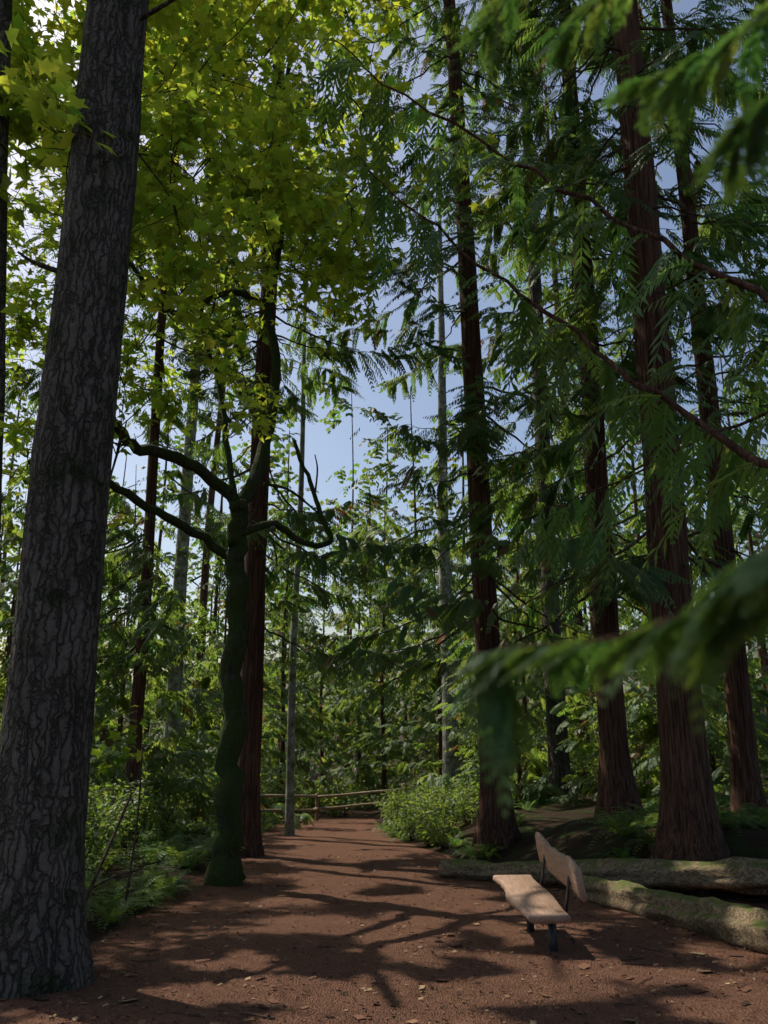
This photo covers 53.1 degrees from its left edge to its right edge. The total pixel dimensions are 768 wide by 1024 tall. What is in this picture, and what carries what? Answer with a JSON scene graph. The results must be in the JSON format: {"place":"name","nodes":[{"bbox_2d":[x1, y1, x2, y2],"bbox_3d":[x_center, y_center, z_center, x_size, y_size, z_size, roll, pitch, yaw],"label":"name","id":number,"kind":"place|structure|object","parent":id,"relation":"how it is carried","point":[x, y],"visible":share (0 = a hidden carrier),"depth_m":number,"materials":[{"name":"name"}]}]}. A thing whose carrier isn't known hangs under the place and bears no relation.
{"place":"outdoors","nodes":[
{"label":"outdoors","id":0,"kind":"place"},
{"bbox_2d":[0,0,767,753],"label":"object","id":1,"kind":"object","parent":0,"point":[556,154],"depth_m":16.13,"materials":[{"name":"green plant"}]},
{"bbox_2d":[0,709,767,1023],"bbox_3d":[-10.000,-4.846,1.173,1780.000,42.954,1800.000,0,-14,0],"label":"ground","id":2,"kind":"structure","parent":0,"point":[352,836],"depth_m":7.43,"materials":[{"name":"soil"}]},
{"bbox_2d":[0,0,12,536],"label":"tree trunk","id":3,"kind":"object","parent":2,"relation":"on","point":[5,14],"visible":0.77,"depth_m":9.22,"materials":[{"name":"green plant"}]},
{"bbox_2d":[0,0,174,998],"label":"tree trunk","id":4,"kind":"object","parent":2,"relation":"on","point":[46,730],"visible":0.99,"depth_m":6.83,"materials":[{"name":"grey plant"}]},
{"bbox_2d":[85,749,142,918],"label":"bare twigs","id":5,"kind":"object","parent":2,"relation":"on","point":[92,886],"visible":0.52,"depth_m":9.05,"materials":[{"name":"brown plant"}]},
{"bbox_2d":[118,20,189,845],"bbox_3d":[-5.648,-4.881,19.831,0.522,26.500,0.506,0,-14,0],"label":"tree trunk","id":6,"kind":"object","parent":2,"relation":"on","point":[138,699],"visible":0.31,"depth_m":18.33,"materials":[{"name":"brown plant"}]},
{"bbox_2d":[108,827,218,855],"bbox_3d":[-5.023,7.938,18.656,0.305,0.804,7.028,-2,-14,8],"label":"mossy log","id":7,"kind":"object","parent":2,"relation":"on","point":[188,832],"visible":0.12,"depth_m":19.03,"materials":[{"name":"green plant"}]},
{"bbox_2d":[157,87,212,823],"bbox_3d":[-6.644,-4.479,26.935,0.728,30.500,0.741,0,-14,0],"label":"tree trunk","id":8,"kind":"object","parent":2,"relation":"on","point":[179,579],"visible":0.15,"depth_m":25.29,"materials":[{"name":"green plant"}]},
{"bbox_2d":[237,18,284,857],"bbox_3d":[-2.889,-9.118,19.982,0.876,34.500,0.854,0,-14,0],"label":"tree trunk","id":9,"kind":"object","parent":2,"relation":"on","point":[249,760],"visible":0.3,"depth_m":16.83,"materials":[{"name":"brown plant"}]},
{"bbox_2d":[0,0,533,886],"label":"maple tree","id":10,"kind":"object","parent":2,"relation":"on","point":[298,214],"depth_m":11.95,"materials":[{"name":"green plant"}]},
{"bbox_2d":[178,783,407,821],"bbox_3d":[-3.091,10.586,27.212,7.823,1.854,3.044,10,-17,-34],"label":"wooden fence","id":11,"kind":"object","parent":2,"relation":"on","point":[317,808],"visible":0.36,"depth_m":28.71,"materials":[{"name":"brown wood"}]},
{"bbox_2d":[284,115,309,835],"bbox_3d":[-2.652,-2.324,24.386,0.310,24.501,0.316,0,-14,0],"label":"tree trunk","id":12,"kind":"object","parent":2,"relation":"on","point":[289,816],"visible":0.57,"depth_m":22.47,"materials":[{"name":"grey plant"}]},
{"bbox_2d":[0,851,767,1023],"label":"debris chips","id":13,"kind":"object","parent":2,"relation":"on","point":[582,966],"visible":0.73,"depth_m":6.60,"materials":[{"name":"brown wood"}]},
{"bbox_2d":[0,151,767,820],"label":"forest","id":14,"kind":"structure","parent":2,"relation":"on","point":[378,449],"depth_m":72.68,"materials":[{"name":"green plant"}]},
{"bbox_2d":[85,782,767,933],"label":"ferns","id":15,"kind":"object","parent":2,"relation":"on","point":[111,905],"visible":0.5,"depth_m":12.71,"materials":[{"name":"green plant"}]},
{"bbox_2d":[85,694,767,869],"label":"shrub","id":16,"kind":"object","parent":2,"relation":"on","point":[418,823],"depth_m":19.58,"materials":[{"name":"green plant"}]},
{"bbox_2d":[437,148,458,793],"bbox_3d":[2.484,-2.682,31.767,0.763,28.501,0.763,0,-14,0],"label":"tree trunk","id":17,"kind":"object","parent":2,"relation":"on","point":[450,762],"visible":0.38,"depth_m":30.38,"materials":[{"name":"grey plant"}]},
{"bbox_2d":[443,0,521,852],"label":"tree trunk","id":18,"kind":"object","parent":2,"relation":"on","point":[492,827],"visible":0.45,"depth_m":16.99,"materials":[{"name":"brown plant"}]},
{"bbox_2d":[493,832,586,950],"bbox_3d":[1.562,4.066,7.900,0.662,1.215,1.677,0,-14,0],"label":"bench","id":19,"kind":"object","parent":2,"relation":"on","point":[531,899],"visible":0.98,"depth_m":7.63,"materials":[{"name":"brown wood"}]},
{"bbox_2d":[520,32,572,803],"bbox_3d":[5.086,-9.879,26.511,0.833,38.501,0.853,0,-14,0],"label":"tree trunk","id":20,"kind":"object","parent":2,"relation":"on","point":[559,768],"visible":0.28,"depth_m":22.67,"materials":[{"name":"brown plant"}]},
{"bbox_2d":[544,84,595,789],"bbox_3d":[7.989,-4.852,34.103,0.758,33.500,0.766,0,-14,0],"label":"tree trunk","id":21,"kind":"object","parent":2,"relation":"on","point":[579,615],"visible":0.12,"depth_m":31.62,"materials":[{"name":"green plant"}]},
{"bbox_2d":[559,0,644,819],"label":"tree trunk","id":22,"kind":"object","parent":2,"relation":"on","point":[617,786],"visible":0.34,"depth_m":15.57,"materials":[{"name":"brown plant"}]},
{"bbox_2d":[438,856,767,897],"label":"log edging","id":23,"kind":"object","parent":2,"relation":"on","point":[746,877],"visible":0.8,"depth_m":10.63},
{"bbox_2d":[571,875,767,953],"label":"log edging","id":24,"kind":"object","parent":2,"relation":"on","point":[742,925],"visible":0.83,"depth_m":8.26,"materials":[{"name":"brown wood"}]},
{"bbox_2d":[612,0,729,896],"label":"tree trunk","id":25,"kind":"object","parent":2,"relation":"on","point":[688,828],"visible":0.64,"depth_m":11.94,"materials":[{"name":"brown plant"}]},
{"bbox_2d":[660,0,767,817],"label":"tree trunk","id":26,"kind":"object","parent":2,"relation":"on","point":[746,782],"visible":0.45,"depth_m":15.02,"materials":[{"name":"brown plant"}]},
{"bbox_2d":[0,443,767,842],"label":"young conifer tree","id":27,"kind":"object","parent":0,"point":[198,755],"depth_m":28.06,"materials":[{"name":"green plant"}]},
{"bbox_2d":[0,0,767,712],"label":"sky","id":28,"kind":"structure","parent":0,"point":[333,451],"materials":[{"name":"blue"}]},
{"bbox_2d":[267,0,767,823],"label":"conifer branches","id":29,"kind":"object","parent":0,"point":[707,636],"depth_m":5.30,"materials":[{"name":"green plant"}]}
]}

